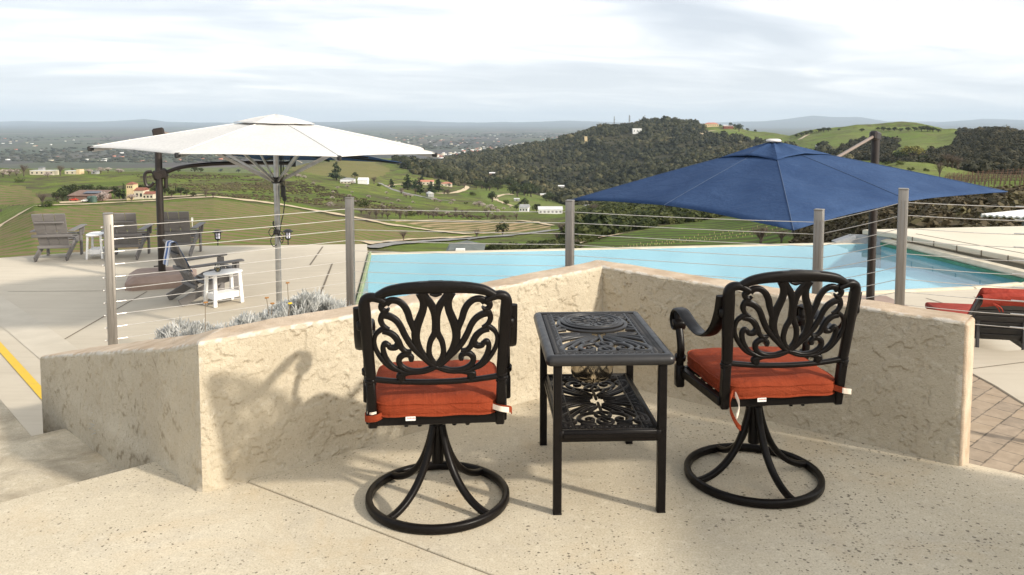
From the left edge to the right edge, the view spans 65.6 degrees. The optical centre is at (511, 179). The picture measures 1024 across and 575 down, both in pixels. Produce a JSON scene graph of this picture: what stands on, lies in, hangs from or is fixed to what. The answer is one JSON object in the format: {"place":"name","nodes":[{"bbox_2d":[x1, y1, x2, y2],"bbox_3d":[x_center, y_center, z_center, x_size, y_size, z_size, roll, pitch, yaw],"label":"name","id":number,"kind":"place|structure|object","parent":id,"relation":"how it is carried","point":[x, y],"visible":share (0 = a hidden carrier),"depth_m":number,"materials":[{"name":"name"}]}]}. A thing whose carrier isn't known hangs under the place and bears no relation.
{"place":"outdoors","nodes":[
{"label":"outdoors","id":0,"kind":"place"},
{"bbox_2d":[60,194,203,202],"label":"farm yard","id":1,"kind":"structure","parent":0,"point":[124,199],"depth_m":450.96,"materials":[{"name":"soil"}]},
{"bbox_2d":[67,190,112,200],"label":"farm barn","id":2,"kind":"structure","parent":1,"relation":"on","point":[80,195],"depth_m":451.88,"materials":[{"name":"red"}]},
{"bbox_2d":[0,196,473,233],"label":"dirt road","id":3,"kind":"structure","parent":0,"point":[1,224],"depth_m":394.51,"materials":[{"name":"soil"}]},
{"bbox_2d":[377,182,447,200],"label":"valley road","id":4,"kind":"structure","parent":0,"point":[404,192],"depth_m":787.22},
{"bbox_2d":[362,236,471,243],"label":"dirt road","id":5,"kind":"structure","parent":0,"point":[371,242],"depth_m":220.42,"materials":[{"name":"soil"}]},
{"bbox_2d":[441,186,468,193],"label":"dirt road","id":6,"kind":"structure","parent":0,"point":[465,189],"depth_m":947.86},
{"bbox_2d":[367,229,558,247],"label":"country road","id":7,"kind":"structure","parent":0,"point":[379,245],"depth_m":225.79,"materials":[{"name":"asphalt"}]},
{"bbox_2d":[389,219,551,224],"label":"dirt road","id":8,"kind":"structure","parent":0,"point":[489,220],"depth_m":395.89,"materials":[{"name":"soil"}]},
{"bbox_2d":[493,194,513,205],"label":"dirt road","id":9,"kind":"structure","parent":0,"point":[496,199],"depth_m":819.38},
{"bbox_2d":[0,384,1023,574],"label":"patio floor","id":10,"kind":"structure","parent":0,"point":[873,510],"depth_m":3.08,"materials":[{"name":"concrete"}]},
{"bbox_2d":[353,280,517,534],"bbox_3d":[-0.297,0.817,3.151,0.630,0.967,0.655,0,4,-5],"label":"swivel chair","id":11,"kind":"object","parent":10,"relation":"on","point":[437,447],"visible":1,"depth_m":2.88,"materials":[{"name":"brown metal"}]},
{"bbox_2d":[365,359,511,422],"bbox_3d":[-0.289,0.817,3.155,0.540,0.097,0.518,0,4,-5],"label":"seat cushion","id":12,"kind":"object","parent":11,"relation":"on","point":[410,402],"visible":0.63,"depth_m":2.94,"materials":[{"name":"orange fabric"}]},
{"bbox_2d":[40,260,974,491],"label":"stucco wall","id":13,"kind":"structure","parent":10,"relation":"on","point":[211,410],"depth_m":3.67,"materials":[{"name":"paint"}]},
{"bbox_2d":[533,311,674,514],"bbox_3d":[0.366,0.966,3.425,0.504,0.634,0.730,0,4,-2],"label":"side table","id":14,"kind":"object","parent":10,"relation":"on","point":[629,351],"visible":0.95,"depth_m":3.19,"materials":[{"name":"brown metal"}]},
{"bbox_2d":[561,313,623,329],"bbox_3d":[0.359,0.637,3.566,0.282,0.011,0.282,0,4,-2],"label":"bucket lid","id":15,"kind":"object","parent":14,"relation":"on","point":[592,321],"visible":1,"depth_m":3.55,"materials":[{"name":"brown metal"}]},
{"bbox_2d":[570,334,614,382],"bbox_3d":[0.359,0.776,3.576,0.216,0.240,0.216,0,4,0],"label":"ice bucket","id":16,"kind":"object","parent":14,"relation":"hanging from","point":[592,374],"visible":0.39,"depth_m":3.50,"materials":[{"name":"metal"}]},
{"bbox_2d":[670,270,861,508],"bbox_3d":[1.040,0.803,3.349,0.630,0.967,0.655,0,4,-6],"label":"swivel chair","id":17,"kind":"object","parent":10,"relation":"on","point":[807,317],"visible":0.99,"depth_m":3.09,"materials":[{"name":"brown metal"}]},
{"bbox_2d":[687,346,851,430],"bbox_3d":[1.053,0.853,3.351,0.518,0.199,0.530,0,4,-6],"label":"seat cushion","id":18,"kind":"object","parent":17,"relation":"on","point":[761,384],"visible":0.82,"depth_m":3.15,"materials":[{"name":"orange fabric"}]},
{"bbox_2d":[0,116,1023,257],"bbox_3d":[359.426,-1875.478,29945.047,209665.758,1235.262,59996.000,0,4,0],"label":"hills","id":19,"kind":"structure","parent":0,"point":[16,239],"depth_m":654.80,"materials":[{"name":"green plant"}]},
{"bbox_2d":[19,164,29,175],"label":"bare tree","id":20,"kind":"object","parent":19,"relation":"on","point":[24,168],"visible":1,"depth_m":732.25,"materials":[{"name":"brown plant"}]},
{"bbox_2d":[34,192,48,204],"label":"bare tree","id":21,"kind":"object","parent":19,"relation":"on","point":[42,196],"visible":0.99,"depth_m":414.16,"materials":[{"name":"brown plant"}]},
{"bbox_2d":[29,170,58,174],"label":"long building","id":22,"kind":"structure","parent":19,"relation":"on","point":[42,172],"depth_m":763.56,"materials":[{"name":"metal"}]},
{"bbox_2d":[37,200,53,206],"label":"bush","id":23,"kind":"object","parent":19,"relation":"on","point":[46,203],"visible":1,"depth_m":410.38,"materials":[{"name":"green plant"}]},
{"bbox_2d":[51,192,65,201],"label":"oak tree","id":24,"kind":"object","parent":19,"relation":"on","point":[57,195],"visible":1,"depth_m":443.00,"materials":[{"name":"green plant"}]},
{"bbox_2d":[56,188,69,200],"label":"oak tree","id":25,"kind":"object","parent":19,"relation":"on","point":[63,191],"visible":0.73,"depth_m":458.09,"materials":[{"name":"green plant"}]},
{"bbox_2d":[61,185,75,199],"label":"oak tree","id":26,"kind":"object","parent":19,"relation":"on","point":[69,188],"visible":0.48,"depth_m":471.63,"materials":[{"name":"green plant"}]},
{"bbox_2d":[65,169,83,174],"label":"long building","id":27,"kind":"structure","parent":19,"relation":"on","point":[78,171],"depth_m":781.95,"materials":[{"name":"metal"}]},
{"bbox_2d":[90,196,96,202],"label":"water tank","id":28,"kind":"object","parent":19,"relation":"on","point":[93,199],"visible":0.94,"depth_m":439.62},
{"bbox_2d":[96,191,108,201],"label":"almond tree","id":29,"kind":"object","parent":19,"relation":"on","point":[101,194],"visible":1,"depth_m":443.88,"materials":[{"name":"pink plant"}]},
{"bbox_2d":[108,186,121,197],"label":"oak tree","id":30,"kind":"object","parent":19,"relation":"on","point":[115,189],"visible":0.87,"depth_m":470.79,"materials":[{"name":"green plant"}]},
{"bbox_2d":[121,183,125,198],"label":"cypress tree","id":31,"kind":"object","parent":19,"relation":"on","point":[123,195],"visible":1,"depth_m":457.00,"materials":[{"name":"green plant"}]},
{"bbox_2d":[126,182,148,199],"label":"tower house","id":32,"kind":"structure","parent":19,"relation":"on","point":[133,188],"depth_m":448.85,"materials":[{"name":"beige tile"}]},
{"bbox_2d":[143,191,155,198],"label":"garden house","id":33,"kind":"structure","parent":19,"relation":"on","point":[149,194],"depth_m":449.51,"materials":[{"name":"beige tile"}]},
{"bbox_2d":[175,187,184,194],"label":"oak tree","id":34,"kind":"object","parent":19,"relation":"on","point":[180,190],"visible":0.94,"depth_m":468.93,"materials":[{"name":"green plant"}]},
{"bbox_2d":[1,134,557,161],"bbox_3d":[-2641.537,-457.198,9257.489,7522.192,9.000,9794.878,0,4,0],"label":"valley town","id":35,"kind":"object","parent":19,"relation":"on","point":[449,153],"visible":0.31,"depth_m":5875.64,"materials":[{"name":"white"}]},
{"bbox_2d":[0,133,565,162],"bbox_3d":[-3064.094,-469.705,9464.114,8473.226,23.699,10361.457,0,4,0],"label":"valley trees","id":36,"kind":"object","parent":19,"relation":"on","point":[23,156],"visible":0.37,"depth_m":5328.22,"materials":[{"name":"green plant"}]},
{"bbox_2d":[132,174,511,219],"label":"slope brush","id":37,"kind":"object","parent":19,"relation":"on","point":[237,186],"visible":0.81,"depth_m":536.45,"materials":[{"name":"green plant"}]},
{"bbox_2d":[328,162,345,179],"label":"conifer tree","id":38,"kind":"object","parent":19,"relation":"on","point":[335,174],"visible":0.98,"depth_m":856.56,"materials":[{"name":"green plant"}]},
{"bbox_2d":[340,178,355,182],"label":"farmhouse","id":39,"kind":"object","parent":19,"relation":"on","point":[348,179],"visible":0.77,"depth_m":811.08,"materials":[{"name":"white"}]},
{"bbox_2d":[356,200,369,206],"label":"bush","id":40,"kind":"object","parent":19,"relation":"on","point":[364,202],"visible":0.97,"depth_m":440.58,"materials":[{"name":"green plant"}]},
{"bbox_2d":[358,178,368,183],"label":"white barn","id":41,"kind":"structure","parent":19,"relation":"on","point":[363,180],"depth_m":804.73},
{"bbox_2d":[401,160,410,168],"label":"oak tree","id":42,"kind":"object","parent":19,"relation":"on","point":[406,163],"visible":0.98,"depth_m":1249.69,"materials":[{"name":"green plant"}]},
{"bbox_2d":[401,175,414,189],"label":"conifer tree","id":43,"kind":"object","parent":19,"relation":"on","point":[407,183],"visible":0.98,"depth_m":851.71,"materials":[{"name":"green plant"}]},
{"bbox_2d":[416,179,427,193],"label":"conifer tree","id":44,"kind":"object","parent":19,"relation":"on","point":[419,190],"visible":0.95,"depth_m":782.95,"materials":[{"name":"green plant"}]},
{"bbox_2d":[418,180,433,185],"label":"red roof house","id":45,"kind":"structure","parent":19,"relation":"on","point":[425,182],"depth_m":975.17,"materials":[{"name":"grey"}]},
{"bbox_2d":[426,181,435,192],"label":"conifer tree","id":46,"kind":"object","parent":19,"relation":"on","point":[431,188],"visible":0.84,"depth_m":831.23,"materials":[{"name":"green plant"}]},
{"bbox_2d":[433,179,443,191],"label":"conifer tree","id":47,"kind":"object","parent":19,"relation":"on","point":[438,186],"visible":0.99,"depth_m":870.64,"materials":[{"name":"green plant"}]},
{"bbox_2d":[446,240,485,250],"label":"grey roof house","id":48,"kind":"structure","parent":19,"relation":"on","point":[460,247],"depth_m":133.66,"materials":[{"name":"white"}]},
{"bbox_2d":[485,181,493,190],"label":"oak tree","id":49,"kind":"object","parent":19,"relation":"on","point":[488,185],"visible":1,"depth_m":1033.46,"materials":[{"name":"green plant"}]},
{"bbox_2d":[487,191,497,201],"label":"oak tree","id":50,"kind":"object","parent":19,"relation":"on","point":[492,195],"visible":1,"depth_m":757.46,"materials":[{"name":"green plant"}]},
{"bbox_2d":[486,243,499,249],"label":"oak tree","id":51,"kind":"object","parent":19,"relation":"on","point":[493,247],"visible":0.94,"depth_m":158.36,"materials":[{"name":"green plant"}]},
{"bbox_2d":[495,221,508,234],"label":"oak tree","id":52,"kind":"object","parent":19,"relation":"on","point":[502,227],"visible":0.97,"depth_m":293.87,"materials":[{"name":"green plant"}]},
{"bbox_2d":[505,177,516,185],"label":"oak tree","id":53,"kind":"object","parent":19,"relation":"on","point":[508,180],"visible":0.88,"depth_m":1142.26,"materials":[{"name":"green plant"}]},
{"bbox_2d":[509,182,524,196],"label":"oak tree","id":54,"kind":"object","parent":19,"relation":"on","point":[517,187],"visible":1,"depth_m":968.49,"materials":[{"name":"green plant"}]},
{"bbox_2d":[519,204,530,211],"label":"valley house","id":55,"kind":"structure","parent":19,"relation":"on","point":[524,207],"depth_m":555.27,"materials":[{"name":"white"}]},
{"bbox_2d":[519,183,531,195],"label":"oak tree","id":56,"kind":"object","parent":19,"relation":"on","point":[528,189],"visible":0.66,"depth_m":1029.68,"materials":[{"name":"green plant"}]},
{"bbox_2d":[525,183,538,196],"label":"oak tree","id":57,"kind":"object","parent":19,"relation":"on","point":[534,189],"visible":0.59,"depth_m":1044.29,"materials":[{"name":"green plant"}]},
{"bbox_2d":[497,236,581,249],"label":"scrub brush","id":58,"kind":"object","parent":19,"relation":"on","point":[529,245],"visible":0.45,"depth_m":175.15,"materials":[{"name":"green plant"}]},
{"bbox_2d":[538,206,562,213],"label":"long shed","id":59,"kind":"structure","parent":19,"relation":"on","point":[550,209],"depth_m":539.87,"materials":[{"name":"white"}]},
{"bbox_2d":[391,116,853,205],"bbox_3d":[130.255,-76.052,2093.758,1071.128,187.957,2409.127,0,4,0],"label":"oak woodland","id":60,"kind":"object","parent":19,"relation":"on","point":[469,168],"visible":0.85,"depth_m":1846.90,"materials":[{"name":"green plant"}]},
{"bbox_2d":[632,128,641,133],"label":"hill house","id":61,"kind":"structure","parent":19,"relation":"on","point":[635,130],"depth_m":2183.71,"materials":[{"name":"white"}]},
{"bbox_2d":[556,201,722,242],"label":"olive brush","id":62,"kind":"object","parent":19,"relation":"on","point":[592,229],"visible":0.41,"depth_m":254.69,"materials":[{"name":"green plant"}]},
{"bbox_2d":[705,122,718,126],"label":"hilltop house","id":63,"kind":"structure","parent":19,"relation":"on","point":[711,124],"depth_m":2307.15,"materials":[{"name":"grey"}]},
{"bbox_2d":[747,225,771,243],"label":"bare tree","id":64,"kind":"object","parent":19,"relation":"on","point":[761,235],"visible":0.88,"depth_m":116.62,"materials":[{"name":"brown plant"}]},
{"bbox_2d":[773,228,790,242],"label":"bare tree","id":65,"kind":"object","parent":19,"relation":"on","point":[781,235],"visible":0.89,"depth_m":111.85,"materials":[{"name":"brown plant"}]},
{"bbox_2d":[893,150,908,156],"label":"oak tree","id":66,"kind":"object","parent":19,"relation":"on","point":[898,153],"visible":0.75,"depth_m":793.12,"materials":[{"name":"green plant"}]},
{"bbox_2d":[788,184,1023,243],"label":"scrub brush","id":67,"kind":"object","parent":19,"relation":"on","point":[1014,196],"visible":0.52,"depth_m":62.48,"materials":[{"name":"green plant"}]},
{"bbox_2d":[900,145,924,154],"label":"oak tree","id":68,"kind":"object","parent":19,"relation":"on","point":[914,149],"visible":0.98,"depth_m":758.53,"materials":[{"name":"green plant"}]},
{"bbox_2d":[831,125,1023,173],"bbox_3d":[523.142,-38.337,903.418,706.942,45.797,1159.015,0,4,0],"label":"oak woodland","id":69,"kind":"object","parent":19,"relation":"on","point":[988,148],"visible":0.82,"depth_m":801.48,"materials":[{"name":"green plant"}]},
{"bbox_2d":[933,162,944,176],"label":"bare tree","id":70,"kind":"object","parent":19,"relation":"on","point":[939,168],"visible":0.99,"depth_m":153.75,"materials":[{"name":"brown plant"}]},
{"bbox_2d":[941,153,954,166],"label":"bare tree","id":71,"kind":"object","parent":19,"relation":"on","point":[947,158],"visible":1,"depth_m":261.53,"materials":[{"name":"brown plant"}]},
{"bbox_2d":[953,156,964,169],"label":"bare tree","id":72,"kind":"object","parent":19,"relation":"on","point":[957,160],"visible":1,"depth_m":259.97,"materials":[{"name":"brown plant"}]},
{"bbox_2d":[981,210,1023,225],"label":"patio umbrella","id":73,"kind":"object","parent":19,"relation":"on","point":[1015,214],"depth_m":22.67,"materials":[{"name":"fabric"}]},
{"bbox_2d":[0,244,1023,435],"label":"pool deck","id":74,"kind":"structure","parent":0,"point":[60,295],"depth_m":12.07,"materials":[{"name":"concrete"}]},
{"bbox_2d":[0,342,41,399],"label":"yellow line","id":75,"kind":"object","parent":74,"relation":"on","point":[25,375],"depth_m":8.37,"materials":[{"name":"paint"}]},
{"bbox_2d":[0,295,78,358],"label":"deck band","id":76,"kind":"object","parent":74,"relation":"on","point":[38,339],"visible":0.57,"depth_m":9.88,"materials":[{"name":"concrete"}]},
{"bbox_2d":[30,213,86,261],"bbox_3d":[-8.715,1.069,15.248,0.790,0.923,0.946,-1,4,-12],"label":"adirondack chair","id":77,"kind":"object","parent":74,"relation":"on","point":[50,233],"visible":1,"depth_m":14.96,"materials":[{"name":"grey wood"}]},
{"bbox_2d":[0,400,117,502],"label":"stair landing","id":78,"kind":"object","parent":74,"relation":"on","point":[30,464],"visible":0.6,"depth_m":3.99,"materials":[{"name":"concrete"}]},
{"bbox_2d":[86,231,103,259],"bbox_3d":[-7.990,1.275,15.305,0.330,0.472,0.550,-1,4,-15],"label":"side table","id":79,"kind":"object","parent":74,"relation":"on","point":[93,250],"visible":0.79,"depth_m":15.13,"materials":[{"name":"white plastic"}]},
{"bbox_2d":[101,213,153,259],"bbox_3d":[-7.436,1.062,15.348,0.790,0.923,0.946,-1,4,-11],"label":"adirondack chair","id":80,"kind":"object","parent":74,"relation":"on","point":[132,231],"visible":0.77,"depth_m":15.09,"materials":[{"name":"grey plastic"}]},
{"bbox_2d":[155,211,205,257],"bbox_3d":[-6.519,1.043,15.597,0.790,0.923,0.946,-1,4,-9],"label":"adirondack chair","id":81,"kind":"object","parent":74,"relation":"on","point":[185,239],"visible":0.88,"depth_m":15.30,"materials":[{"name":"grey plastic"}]},
{"bbox_2d":[163,239,243,306],"bbox_3d":[-4.555,1.328,11.722,0.946,0.923,0.790,-4,6,-40],"label":"adirondack chair","id":82,"kind":"object","parent":74,"relation":"on","point":[182,265],"visible":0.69,"depth_m":11.61,"materials":[{"name":"grey wood"}]},
{"bbox_2d":[163,240,192,271],"bbox_3d":[-4.762,1.104,11.321,0.353,0.467,0.214,-4,6,-40],"label":"towel","id":83,"kind":"object","parent":82,"relation":"hanging from","point":[167,250],"visible":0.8,"depth_m":11.24,"materials":[{"name":"fabric"}]},
{"bbox_2d":[213,229,222,245],"bbox_3d":[-6.262,1.343,16.924,0.236,0.542,0.204,0,4,0],"label":"solar lantern","id":84,"kind":"object","parent":74,"relation":"on","point":[217,235],"visible":0.89,"depth_m":16.88,"materials":[{"name":"black plastic"}]},
{"bbox_2d":[203,268,243,307],"bbox_3d":[-4.150,1.560,11.435,0.330,0.472,0.550,4,5,40],"label":"side table","id":85,"kind":"object","parent":74,"relation":"on","point":[230,293],"visible":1,"depth_m":11.36,"materials":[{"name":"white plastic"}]},
{"bbox_2d":[87,114,437,305],"bbox_3d":[-2.779,0.586,9.423,3.645,2.711,3.645,-1,4,-12],"label":"market umbrella","id":86,"kind":"object","parent":74,"relation":"on","point":[276,136],"visible":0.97,"depth_m":8.52,"materials":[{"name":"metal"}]},
{"bbox_2d":[125,127,401,290],"bbox_3d":[-4.251,0.382,13.478,3.834,2.525,3.225,1,4,13],"label":"cantilever umbrella","id":87,"kind":"object","parent":74,"relation":"on","point":[159,175],"visible":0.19,"depth_m":12.80,"materials":[{"name":"metal"}]},
{"bbox_2d":[282,229,292,244],"bbox_3d":[-4.785,1.338,16.994,0.236,0.542,0.204,0,4,0],"label":"solar lantern","id":88,"kind":"object","parent":74,"relation":"on","point":[287,233],"visible":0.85,"depth_m":16.94,"materials":[{"name":"black plastic"}]},
{"bbox_2d":[65,247,941,338],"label":"deck joints","id":89,"kind":"object","parent":74,"relation":"on","point":[309,264],"visible":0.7,"depth_m":12.37,"materials":[{"name":"concrete"}]},
{"bbox_2d":[101,188,1023,344],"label":"cable fence","id":90,"kind":"object","parent":74,"relation":"on","point":[569,255],"visible":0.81,"depth_m":6.50,"materials":[{"name":"metal"}]},
{"bbox_2d":[356,244,1020,297],"bbox_3d":[2.903,2.062,13.843,10.904,0.819,5.507,-1,4,-8],"label":"pool basin","id":91,"kind":"object","parent":74,"relation":"in","point":[459,267],"visible":0.09,"depth_m":16.25,"materials":[{"name":"liquid"}]},
{"bbox_2d":[356,252,370,303],"bbox_3d":[-2.510,1.675,13.509,0.050,0.120,4.743,-1,4,-8],"label":"pool tile edge","id":92,"kind":"object","parent":91,"relation":"attached to","point":[364,277],"visible":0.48,"depth_m":13.27,"materials":[{"name":"tile"}]},
{"bbox_2d":[371,243,863,254],"bbox_3d":[2.515,1.887,16.698,10.929,0.900,0.220,-1,4,-8],"label":"infinity edge","id":93,"kind":"object","parent":91,"relation":"attached to","point":[522,250],"visible":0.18,"depth_m":16.57,"materials":[{"name":"concrete"}]},
{"bbox_2d":[825,282,1022,295],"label":"pool coping","id":94,"kind":"object","parent":91,"relation":"on","point":[943,288],"visible":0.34,"depth_m":12.36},
{"bbox_2d":[880,242,1023,281],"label":"tile band","id":95,"kind":"object","parent":91,"relation":"attached to","point":[1011,277],"visible":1,"depth_m":14.55,"materials":[{"name":"tile"}]},
{"bbox_2d":[571,131,1007,305],"bbox_3d":[3.736,0.669,9.787,4.959,2.492,3.468,-2,5,-30],"label":"cantilever umbrella","id":96,"kind":"object","parent":74,"relation":"on","point":[777,182],"visible":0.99,"depth_m":8.54,"materials":[{"name":"blue fabric"}]},
{"bbox_2d":[881,239,1023,277],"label":"pool gutter","id":97,"kind":"object","parent":74,"relation":"on","point":[994,266],"visible":0.79,"depth_m":14.58,"materials":[{"name":"concrete"}]},
{"bbox_2d":[969,296,1023,349],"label":"sun lounger","id":98,"kind":"object","parent":74,"relation":"on","point":[1013,335],"visible":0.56,"depth_m":8.37,"materials":[{"name":"grey plastic"}]},
{"bbox_2d":[925,288,1023,313],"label":"lounger cushion","id":99,"kind":"object","parent":98,"relation":"on","point":[998,294],"visible":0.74,"depth_m":8.08,"materials":[{"name":"red fabric"}]},
{"bbox_2d":[0,0,1023,122],"label":"sky","id":100,"kind":"structure","parent":0,"point":[225,61],"materials":[{"name":"white"}]},
{"bbox_2d":[862,226,1023,268],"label":"raised terrace","id":101,"kind":"structure","parent":0,"point":[1003,239],"depth_m":15.84,"materials":[{"name":"concrete"}]},
{"bbox_2d":[831,234,891,267],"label":"terrace block","id":102,"kind":"structure","parent":101,"relation":"attached to","point":[851,237],"depth_m":17.26,"materials":[{"name":"concrete"}]},
{"bbox_2d":[912,234,1023,261],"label":"terrace joints","id":103,"kind":"object","parent":101,"relation":"attached to","point":[969,243],"visible":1,"depth_m":15.08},
{"bbox_2d":[973,347,1023,402],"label":"walkway","id":104,"kind":"structure","parent":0,"point":[1008,377],"depth_m":7.69,"materials":[{"name":"concrete"}]},
{"bbox_2d":[969,375,1023,474],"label":"paver path","id":105,"kind":"structure","parent":104,"relation":"on","point":[997,430],"depth_m":6.16,"materials":[{"name":"brick"}]},
{"bbox_2d":[973,362,1023,403],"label":"paver edge","id":106,"kind":"object","parent":104,"relation":"on","point":[997,386],"visible":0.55,"depth_m":7.19,"materials":[{"name":"concrete"}]},
{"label":"planter soil","id":107,"kind":"structure","parent":0,"visible":0},
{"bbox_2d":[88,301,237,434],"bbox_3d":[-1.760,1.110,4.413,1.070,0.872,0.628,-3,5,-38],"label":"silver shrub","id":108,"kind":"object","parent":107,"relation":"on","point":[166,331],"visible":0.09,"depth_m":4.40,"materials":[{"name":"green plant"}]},
{"bbox_2d":[212,302,291,328],"bbox_3d":[-1.534,1.119,4.559,0.731,0.831,0.500,-3,5,-38],"label":"silver shrub","id":109,"kind":"object","parent":107,"relation":"on","point":[246,318],"visible":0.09,"depth_m":4.53,"materials":[{"name":"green plant"}]},
{"bbox_2d":[257,282,351,317],"bbox_3d":[-1.302,1.076,4.940,1.218,0.862,0.622,-3,5,-38],"label":"silver shrub","id":110,"kind":"object","parent":107,"relation":"on","point":[306,302],"visible":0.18,"depth_m":4.85,"materials":[{"name":"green plant"}]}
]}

